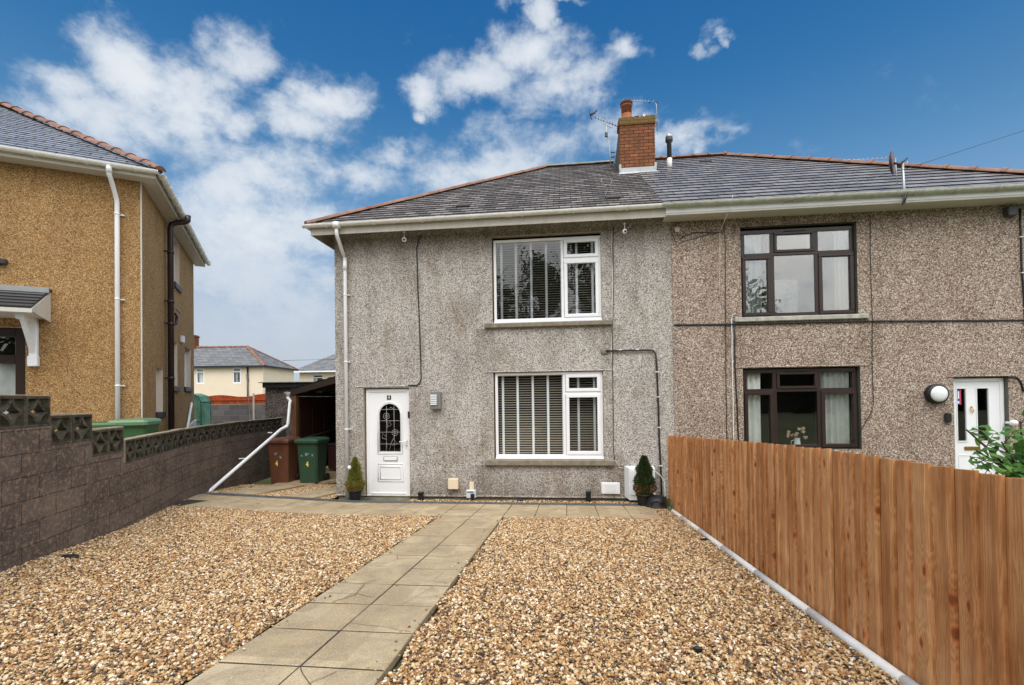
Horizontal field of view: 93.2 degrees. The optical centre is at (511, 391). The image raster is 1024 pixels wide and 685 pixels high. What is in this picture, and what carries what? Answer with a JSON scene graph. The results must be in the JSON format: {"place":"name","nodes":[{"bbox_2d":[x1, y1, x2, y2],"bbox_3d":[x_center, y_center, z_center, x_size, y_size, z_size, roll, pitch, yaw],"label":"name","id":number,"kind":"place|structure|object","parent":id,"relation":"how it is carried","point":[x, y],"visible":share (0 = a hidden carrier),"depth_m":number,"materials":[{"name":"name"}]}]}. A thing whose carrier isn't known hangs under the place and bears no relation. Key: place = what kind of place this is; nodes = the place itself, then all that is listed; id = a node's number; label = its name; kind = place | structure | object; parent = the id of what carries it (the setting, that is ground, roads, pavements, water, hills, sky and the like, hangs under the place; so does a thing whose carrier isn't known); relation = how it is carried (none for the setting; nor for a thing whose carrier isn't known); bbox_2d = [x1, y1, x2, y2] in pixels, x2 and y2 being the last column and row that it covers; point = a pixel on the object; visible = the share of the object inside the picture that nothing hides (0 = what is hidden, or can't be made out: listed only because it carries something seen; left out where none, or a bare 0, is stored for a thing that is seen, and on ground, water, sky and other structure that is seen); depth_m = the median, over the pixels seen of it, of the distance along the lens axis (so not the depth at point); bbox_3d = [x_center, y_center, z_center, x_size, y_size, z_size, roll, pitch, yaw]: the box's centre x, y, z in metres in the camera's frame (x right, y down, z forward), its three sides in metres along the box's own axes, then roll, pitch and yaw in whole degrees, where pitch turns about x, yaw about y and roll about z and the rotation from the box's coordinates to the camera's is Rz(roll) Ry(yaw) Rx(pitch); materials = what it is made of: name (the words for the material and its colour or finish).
{"place":"outdoors","nodes":[
{"label":"outdoors","id":0,"kind":"place"},
{"bbox_2d":[198,484,338,498],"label":"gravel","id":1,"kind":"structure","parent":0,"point":[305,488],"depth_m":10.07,"materials":[{"name":"beige gravel"}]},
{"bbox_2d":[220,466,336,497],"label":"side path","id":2,"kind":"structure","parent":0,"point":[276,487],"depth_m":9.93,"materials":[{"name":"beige concrete"}]},
{"bbox_2d":[265,437,300,483],"bbox_3d":[-5.346,1.614,11.370,0.568,1.049,0.678,-1,-1,6],"label":"wheelie bin","id":3,"kind":"object","parent":2,"relation":"on","point":[283,456],"visible":0.85,"depth_m":11.13,"materials":[{"name":"brown plastic"}]},
{"bbox_2d":[284,376,335,472],"bbox_3d":[-4.145,0.793,13.281,2.251,2.708,3.700,-1,-1,6],"label":"lean to","id":4,"kind":"object","parent":2,"relation":"on","point":[327,387],"visible":0.42,"depth_m":11.61,"materials":[{"name":"wood"}]},
{"bbox_2d":[209,392,291,490],"bbox_3d":[-5.525,1.052,10.480,0.444,2.084,2.408,-1,-1,16],"label":"drain pipe","id":5,"kind":"object","parent":4,"relation":"attached to","point":[240,464],"visible":0.81,"depth_m":10.50,"materials":[{"name":"white plastic"}]},
{"bbox_2d":[294,437,329,483],"bbox_3d":[-4.625,1.603,11.250,0.568,1.049,0.678,-1,-1,6],"label":"wheelie bin","id":6,"kind":"object","parent":2,"relation":"on","point":[312,454],"visible":0.97,"depth_m":11.01,"materials":[{"name":"green plastic"}]},
{"bbox_2d":[299,397,335,465],"bbox_3d":[-4.058,1.050,13.209,2.010,1.990,3.080,-1,-1,6],"label":"fence panel","id":7,"kind":"object","parent":2,"relation":"on","point":[317,415],"visible":0.24,"depth_m":12.76,"materials":[{"name":"brown wood"}]},
{"bbox_2d":[327,442,335,468],"bbox_3d":[-4.155,1.711,13.021,1.440,0.665,0.660,-1,-1,6],"label":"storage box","id":8,"kind":"object","parent":2,"relation":"on","point":[332,455],"visible":0.15,"depth_m":12.79,"materials":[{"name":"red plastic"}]},
{"bbox_2d":[175,494,661,684],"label":"path","id":9,"kind":"structure","parent":0,"point":[275,645],"depth_m":3.62,"materials":[{"name":"beige concrete"}]},
{"bbox_2d":[300,556,457,684],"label":"path cracks","id":10,"kind":"object","parent":9,"relation":"on","point":[363,624],"visible":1,"depth_m":3.57,"materials":[{"name":"grey concrete"}]},
{"bbox_2d":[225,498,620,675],"bbox_3d":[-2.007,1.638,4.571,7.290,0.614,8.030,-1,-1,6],"label":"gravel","id":11,"kind":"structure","parent":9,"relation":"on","point":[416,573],"depth_m":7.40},
{"bbox_2d":[0,0,1023,381],"label":"sky","id":12,"kind":"structure","parent":0,"point":[263,119],"materials":[{"name":"blue"}]},
{"bbox_2d":[181,477,885,684],"bbox_3d":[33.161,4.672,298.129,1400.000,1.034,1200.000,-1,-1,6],"label":"ground","id":13,"kind":"structure","parent":0,"point":[267,481],"depth_m":3.50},
{"bbox_2d":[0,101,210,431],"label":"detached house","id":14,"kind":"structure","parent":13,"relation":"on","point":[102,252],"depth_m":7.87,"materials":[{"name":"beige concrete"}]},
{"bbox_2d":[0,328,24,413],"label":"door","id":15,"kind":"structure","parent":14,"relation":"in","point":[12,373],"depth_m":7.49,"materials":[{"name":"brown plastic"}]},
{"bbox_2d":[155,400,165,417],"bbox_3d":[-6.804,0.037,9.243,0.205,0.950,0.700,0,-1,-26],"label":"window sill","id":16,"kind":"structure","parent":14,"relation":"in","point":[157,414],"depth_m":9.21,"materials":[{"name":"grey concrete"}]},
{"bbox_2d":[174,386,179,391],"bbox_3d":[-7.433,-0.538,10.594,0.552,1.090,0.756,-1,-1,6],"label":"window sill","id":17,"kind":"structure","parent":14,"relation":"in","point":[176,388],"depth_m":10.66,"materials":[{"name":"grey concrete"}]},
{"bbox_2d":[174,281,181,292],"bbox_3d":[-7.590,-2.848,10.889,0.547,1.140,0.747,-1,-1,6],"label":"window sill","id":18,"kind":"structure","parent":14,"relation":"in","point":[177,287],"depth_m":10.84,"materials":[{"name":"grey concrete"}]},
{"bbox_2d":[184,349,192,391],"bbox_3d":[-8.168,-0.531,12.083,0.205,1.090,1.060,0,-1,-26],"label":"window","id":19,"kind":"structure","parent":14,"relation":"in","point":[188,389],"depth_m":12.42,"materials":[{"name":"white plastic"}]},
{"bbox_2d":[0,394,285,571],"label":"block wall","id":20,"kind":"structure","parent":13,"relation":"on","point":[67,484],"depth_m":5.46,"materials":[{"name":"grey concrete"}]},
{"bbox_2d":[194,394,210,425],"bbox_3d":[-10.246,1.164,15.214,1.308,2.172,0.498,-1,-1,0],"label":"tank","id":21,"kind":"object","parent":13,"relation":"on","point":[202,409],"visible":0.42,"depth_m":15.09,"materials":[{"name":"green plastic"}]},
{"bbox_2d":[211,404,264,423],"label":"garden wall","id":22,"kind":"structure","parent":13,"relation":"on","point":[222,413],"depth_m":19.99,"materials":[{"name":"grey concrete"}]},
{"bbox_2d":[208,394,264,403],"bbox_3d":[-11.806,0.337,20.024,6.381,0.415,0.050,-1,-1,0],"label":"board fence","id":23,"kind":"object","parent":22,"relation":"on","point":[226,399],"visible":0.36,"depth_m":20.03,"materials":[{"name":"orange wood"}]},
{"bbox_2d":[194,335,298,404],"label":"cream house","id":24,"kind":"structure","parent":13,"relation":"on","point":[221,370],"depth_m":32.07,"materials":[{"name":"paint"}]},
{"bbox_2d":[196,368,203,383],"bbox_3d":[-20.640,-1.006,32.288,0.602,1.040,0.558,-1,-1,6],"label":"window","id":25,"kind":"structure","parent":24,"relation":"in","point":[201,374],"depth_m":32.06,"materials":[{"name":"white plastic"}]},
{"bbox_2d":[233,368,240,382],"bbox_3d":[-18.220,-1.037,32.288,0.602,1.040,0.558,-1,-1,6],"label":"window","id":26,"kind":"structure","parent":24,"relation":"in","point":[237,373],"depth_m":32.20,"materials":[{"name":"white plastic"}]},
{"bbox_2d":[246,374,250,419],"bbox_3d":[-9.244,0.828,16.993,0.187,2.862,0.040,-1,-1,0],"label":"line prop","id":27,"kind":"object","parent":13,"relation":"on","point":[247,379],"visible":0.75,"depth_m":16.99,"materials":[{"name":"grey metal"}]},
{"bbox_2d":[253,393,254,419],"bbox_3d":[-9.085,0.667,17.015,0.045,1.180,0.040,-1,-1,0],"label":"timber post","id":28,"kind":"object","parent":13,"relation":"on","point":[253,406],"visible":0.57,"depth_m":17.00,"materials":[{"name":"beige wood"}]},
{"bbox_2d":[258,381,335,436],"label":"outbuilding","id":29,"kind":"structure","parent":13,"relation":"on","point":[276,403],"depth_m":14.00,"materials":[{"name":"grey pebbledash render"},{"name":"dark felt"}]},
{"bbox_2d":[304,428,335,437],"bbox_3d":[-4.762,1.013,13.172,0.036,0.351,2.881,-1,-1,14],"label":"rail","id":30,"kind":"object","parent":29,"relation":"attached to","point":[321,432],"depth_m":12.50,"materials":[{"name":"brown wood"}]},
{"bbox_2d":[294,354,335,381],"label":"white house","id":31,"kind":"structure","parent":13,"relation":"on","point":[318,370],"depth_m":45.03,"materials":[{"name":"concrete"}]},
{"bbox_2d":[313,375,322,380],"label":"window","id":32,"kind":"structure","parent":31,"relation":"in","point":[317,377],"depth_m":45.52,"materials":[{"name":"white plastic"}]},
{"bbox_2d":[344,457,365,499],"bbox_3d":[-2.919,1.629,9.017,0.412,0.839,0.413,-1,-1,6],"label":"potted shrub","id":33,"kind":"object","parent":13,"relation":"on","point":[354,483],"visible":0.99,"depth_m":8.94,"materials":[{"name":"green plant"}]},
{"bbox_2d":[200,492,639,505],"bbox_3d":[-1.805,1.953,8.690,8.400,0.192,0.125,-1,-1,6],"label":"drain channel","id":34,"kind":"object","parent":13,"relation":"on","point":[430,502],"visible":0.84,"depth_m":8.67,"materials":[{"name":"beige concrete"}]},
{"bbox_2d":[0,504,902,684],"bbox_3d":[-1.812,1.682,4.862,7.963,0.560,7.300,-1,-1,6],"label":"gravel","id":35,"kind":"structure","parent":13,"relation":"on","point":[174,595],"depth_m":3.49,"materials":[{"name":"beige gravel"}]},
{"bbox_2d":[60,554,78,558],"bbox_3d":[-4.342,1.618,4.745,0.178,0.028,0.101,-1,-1,6],"label":"black scrap","id":36,"kind":"object","parent":35,"relation":"on","point":[70,556],"visible":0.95,"depth_m":4.72,"materials":[{"name":"plastic"}]},
{"bbox_2d":[645,495,669,508],"bbox_3d":[2.433,1.840,8.077,0.419,0.195,0.427,-1,-1,-13],"label":"rubber tub","id":37,"kind":"object","parent":35,"relation":"on","point":[656,501],"visible":0.85,"depth_m":7.95,"materials":[{"name":"black plastic"}]},
{"bbox_2d":[664,497,674,511],"bbox_3d":[2.537,1.781,7.780,0.241,0.309,0.535,-1,-1,20],"label":"grass tuft","id":38,"kind":"object","parent":35,"relation":"on","point":[668,506],"visible":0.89,"depth_m":7.77,"materials":[{"name":"green plant"}]},
{"bbox_2d":[693,646,702,652],"bbox_3d":[1.053,1.462,2.743,0.052,0.028,0.025,-1,-1,15],"label":"black scrap","id":39,"kind":"object","parent":35,"relation":"on","point":[698,649],"visible":1,"depth_m":2.73,"materials":[{"name":"stone"}]},
{"bbox_2d":[301,99,674,501],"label":"semi detached house","id":40,"kind":"structure","parent":13,"relation":"on","point":[521,321],"depth_m":9.18,"materials":[{"name":"grey concrete"}]},
{"bbox_2d":[369,392,407,493],"bbox_3d":[-2.394,1.007,9.361,0.768,1.978,0.111,-1,-1,6],"label":"door","id":41,"kind":"structure","parent":40,"relation":"in","point":[387,410],"depth_m":9.40,"materials":[{"name":"white plastic"}]},
{"bbox_2d":[430,392,441,408],"bbox_3d":[-1.439,0.175,9.131,0.200,0.330,0.165,-1,-1,6],"label":"wall light","id":42,"kind":"object","parent":40,"relation":"attached to","point":[435,400],"visible":1,"depth_m":9.07,"materials":[{"name":"grey metal"}]},
{"bbox_2d":[448,478,458,488],"bbox_3d":[-1.103,1.744,9.110,0.192,0.195,0.100,-1,-1,6],"label":"junction box","id":43,"kind":"object","parent":40,"relation":"attached to","point":[453,483],"visible":1,"depth_m":9.06,"materials":[{"name":"beige plastic"}]},
{"bbox_2d":[466,482,475,499],"bbox_3d":[-0.768,1.864,9.061,0.180,0.315,0.120,-1,-1,6],"label":"outdoor socket","id":44,"kind":"object","parent":40,"relation":"attached to","point":[471,492],"visible":1,"depth_m":9.04,"materials":[{"name":"white plastic"}]},
{"bbox_2d":[484,235,612,328],"bbox_3d":[0.660,-2.030,9.085,2.365,1.675,0.300,-1,-1,6],"label":"window","id":45,"kind":"structure","parent":40,"relation":"in","point":[581,319],"depth_m":9.06,"materials":[{"name":"white plastic"}]},
{"bbox_2d":[485,371,614,465],"bbox_3d":[0.690,0.512,9.049,2.380,1.730,0.310,-1,-1,6],"label":"window","id":46,"kind":"structure","parent":40,"relation":"in","point":[578,457],"depth_m":9.08,"materials":[{"name":"white plastic"}]},
{"bbox_2d":[589,109,616,166],"bbox_3d":[2.330,-6.452,12.338,0.715,1.563,0.140,-1,-1,6],"label":"tv aerial","id":47,"kind":"object","parent":40,"relation":"attached to","point":[594,112],"visible":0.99,"depth_m":12.32,"materials":[{"name":"grey metal"}]},
{"bbox_2d":[601,482,619,493],"bbox_3d":[1.797,1.770,8.816,0.335,0.210,0.042,-1,-1,6],"label":"air vent","id":48,"kind":"object","parent":40,"relation":"attached to","point":[610,487],"visible":1,"depth_m":8.80,"materials":[{"name":"white plastic"}]},
{"bbox_2d":[622,223,626,233],"bbox_3d":[2.016,-2.914,8.659,0.088,0.195,0.094,-1,-1,6],"label":"security camera","id":49,"kind":"object","parent":40,"relation":"attached to","point":[624,230],"visible":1,"depth_m":8.64,"materials":[{"name":"white plastic"}]},
{"bbox_2d":[624,466,654,502],"bbox_3d":[2.296,1.696,8.674,0.520,0.680,0.215,-1,-1,6],"label":"meter box","id":50,"kind":"object","parent":40,"relation":"attached to","point":[630,472],"visible":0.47,"depth_m":8.61,"materials":[{"name":"white plastic"}]},
{"bbox_2d":[630,470,654,494],"bbox_3d":[2.308,1.620,8.573,0.420,0.450,0.015,-1,-1,6],"label":"door","id":51,"kind":"structure","parent":50,"relation":"in","point":[632,472],"depth_m":8.58,"materials":[{"name":"white plastic"}]},
{"bbox_2d":[630,97,658,131],"bbox_3d":[3.103,-6.684,11.687,0.862,0.871,0.053,-1,-1,6],"label":"tv aerial","id":52,"kind":"object","parent":40,"relation":"attached to","point":[648,101],"visible":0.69,"depth_m":11.65,"materials":[{"name":"grey metal"}]},
{"bbox_2d":[407,499,637,503],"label":"gravel","id":53,"kind":"structure","parent":13,"relation":"on","point":[529,501],"depth_m":8.83,"materials":[{"name":"beige gravel"}]},
{"bbox_2d":[418,492,423,500],"bbox_3d":[-1.710,1.989,9.084,0.100,0.190,0.100,-1,-1,6],"label":"ground light","id":54,"kind":"object","parent":53,"relation":"on","point":[420,495],"visible":0.78,"depth_m":9.04,"materials":[{"name":"black plastic"}]},
{"bbox_2d":[585,491,590,501],"bbox_3d":[1.380,1.924,8.741,0.100,0.230,0.100,-1,-1,6],"label":"ground light","id":55,"kind":"object","parent":53,"relation":"on","point":[588,496],"visible":0.78,"depth_m":8.70,"materials":[{"name":"black plastic"}]},
{"bbox_2d":[632,455,657,505],"bbox_3d":[2.260,1.518,8.253,0.432,0.876,0.436,-1,-1,6],"label":"potted shrub","id":56,"kind":"object","parent":53,"relation":"on","point":[644,482],"visible":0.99,"depth_m":8.17,"materials":[{"name":"green plant"}]},
{"bbox_2d":[669,507,919,684],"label":"edging strip","id":57,"kind":"object","parent":13,"relation":"on","point":[868,653],"visible":0.86,"depth_m":3.16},
{"bbox_2d":[667,435,1023,684],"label":"wooden fence","id":58,"kind":"object","parent":13,"relation":"on","point":[914,571],"visible":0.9,"depth_m":2.61,"materials":[{"name":"brown wood"}]},
{"bbox_2d":[966,410,1023,477],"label":"leafy shrub","id":59,"kind":"object","parent":13,"relation":"on","point":[1014,468],"visible":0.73,"depth_m":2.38,"materials":[{"name":"green plant"}]},
{"bbox_2d":[639,151,1023,489],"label":"semi detached house","id":60,"kind":"structure","parent":0,"point":[901,308],"depth_m":8.43,"materials":[{"name":"brown stone"}]},
{"bbox_2d":[665,133,672,166],"bbox_3d":[3.808,-5.790,11.714,0.180,0.900,0.180,-1,-1,6],"label":"flue pipe","id":61,"kind":"object","parent":60,"relation":"on","point":[669,139],"visible":0.94,"depth_m":11.66,"materials":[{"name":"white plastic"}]},
{"bbox_2d":[765,279,798,312],"bbox_3d":[5.037,-1.751,9.028,0.570,0.650,0.020,-1,-1,6],"label":"picture frame","id":62,"kind":"object","parent":60,"relation":"attached to","point":[780,292],"visible":0.48,"depth_m":9.03,"materials":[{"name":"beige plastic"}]},
{"bbox_2d":[781,282,793,312],"bbox_3d":[5.036,-1.662,8.799,0.264,0.668,0.159,-1,-1,-18],"label":"vase","id":63,"kind":"object","parent":60,"relation":"in","point":[788,307],"visible":0.85,"depth_m":8.75,"materials":[{"name":"white ceramic"}]},
{"bbox_2d":[787,427,807,443],"bbox_3d":[5.077,0.825,8.634,0.374,0.379,0.124,-1,-1,6],"label":"flower jug","id":64,"kind":"object","parent":60,"relation":"on","point":[797,440],"visible":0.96,"depth_m":8.62,"materials":[{"name":"white ceramic"}]},
{"bbox_2d":[740,226,854,316],"bbox_3d":[5.060,-2.106,8.642,1.910,1.570,0.190,-1,-1,6],"label":"window","id":65,"kind":"structure","parent":60,"relation":"in","point":[750,241],"depth_m":8.61,"materials":[{"name":"brown plastic"}]},
{"bbox_2d":[743,367,857,448],"bbox_3d":[5.091,0.309,8.612,1.910,1.420,0.190,-1,-1,6],"label":"window","id":66,"kind":"structure","parent":60,"relation":"in","point":[831,388],"depth_m":8.58,"materials":[{"name":"brown plastic"}]},
{"bbox_2d":[842,157,897,184],"bbox_3d":[6.215,-3.804,8.406,0.888,0.510,0.014,-1,-1,6],"label":"tv aerial","id":67,"kind":"object","parent":60,"relation":"attached to","point":[858,159],"visible":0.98,"depth_m":8.38,"materials":[{"name":"grey metal"}]},
{"bbox_2d":[889,151,907,204],"bbox_3d":[6.372,-3.507,7.974,0.241,0.948,0.380,-1,-1,44],"label":"satellite dish","id":68,"kind":"object","parent":60,"relation":"attached to","point":[892,163],"visible":1,"depth_m":7.98,"materials":[{"name":"grey metal"}]},
{"bbox_2d":[782,130,1023,204],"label":"overhead wire","id":69,"kind":"object","parent":60,"relation":"attached to","point":[910,167],"visible":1,"depth_m":7.77,"materials":[{"name":"black plastic"}]},
{"bbox_2d":[924,384,948,403],"bbox_3d":[7.186,0.046,8.164,0.330,0.330,0.154,-1,-1,6],"label":"bulkhead light","id":70,"kind":"object","parent":60,"relation":"attached to","point":[936,393],"visible":1,"depth_m":8.13,"materials":[{"name":"white plastic"}]},
{"bbox_2d":[944,413,951,422],"bbox_3d":[7.375,0.449,8.184,0.100,0.170,0.065,-1,-1,6],"label":"key safe","id":71,"kind":"object","parent":60,"relation":"attached to","point":[947,417],"visible":1,"depth_m":8.16,"materials":[{"name":"black plastic"}]},
{"bbox_2d":[955,381,1000,474],"bbox_3d":[7.939,0.852,8.250,0.695,2.030,0.069,-1,-1,6],"label":"door","id":72,"kind":"structure","parent":60,"relation":"in","point":[976,403],"depth_m":8.26,"materials":[{"name":"white plastic"}]},
{"bbox_2d":[1005,420,1017,425],"bbox_3d":[8.350,0.529,8.076,0.110,0.110,0.168,-1,-1,6],"label":"security camera","id":73,"kind":"object","parent":60,"relation":"attached to","point":[1013,422],"depth_m":8.03,"materials":[{"name":"white plastic"}]},
{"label":"yard","id":74,"kind":"structure","parent":0,"visible":0},
{"bbox_2d":[92,421,117,442],"bbox_3d":[-6.211,0.953,7.496,0.428,0.980,0.678,0,-1,-22],"label":"wheelie bin","id":75,"kind":"object","parent":74,"relation":"on","point":[100,424],"visible":0.15,"depth_m":7.21,"materials":[{"name":"green plastic"}]},
{"bbox_2d":[107,418,161,437],"bbox_3d":[-5.914,0.936,7.615,0.528,1.010,0.678,-1,-1,-18],"label":"wheelie bin","id":76,"kind":"object","parent":74,"relation":"on","point":[133,427],"visible":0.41,"depth_m":7.38,"materials":[{"name":"green plastic"}]}
]}

